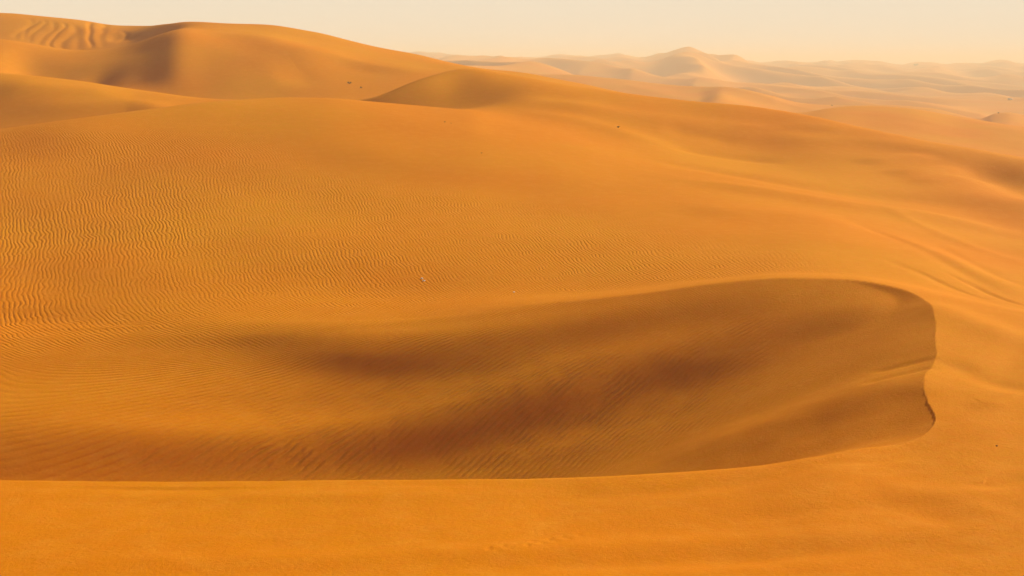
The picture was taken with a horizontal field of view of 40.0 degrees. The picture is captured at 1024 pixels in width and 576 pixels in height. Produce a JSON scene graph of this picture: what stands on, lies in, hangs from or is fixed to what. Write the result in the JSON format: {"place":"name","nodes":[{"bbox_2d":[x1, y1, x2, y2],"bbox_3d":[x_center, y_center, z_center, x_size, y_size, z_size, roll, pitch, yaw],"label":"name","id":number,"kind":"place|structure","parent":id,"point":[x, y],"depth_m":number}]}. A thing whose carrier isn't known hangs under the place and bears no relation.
{"place":"outdoors","nodes":[
{"label":"outdoors","id":0,"kind":"place"},
{"bbox_2d":[0,97,1023,481],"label":"rippled dune","id":1,"kind":"structure","parent":0,"point":[296,289],"depth_m":84.41},
{"bbox_2d":[0,391,1023,575],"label":"foreground dune","id":2,"kind":"structure","parent":0,"point":[943,496],"depth_m":39.73},
{"bbox_2d":[0,13,1023,185],"bbox_3d":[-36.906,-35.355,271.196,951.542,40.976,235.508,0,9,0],"label":"ridge dunes","id":3,"kind":"structure","parent":0,"point":[52,69],"depth_m":236.33},
{"bbox_2d":[0,0,1023,64],"label":"sky","id":4,"kind":"structure","parent":0,"point":[901,32]},
{"bbox_2d":[407,47,1023,154],"bbox_3d":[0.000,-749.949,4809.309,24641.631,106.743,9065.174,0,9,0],"label":"dunes","id":5,"kind":"structure","parent":0,"point":[959,104],"depth_m":1476.53}
]}

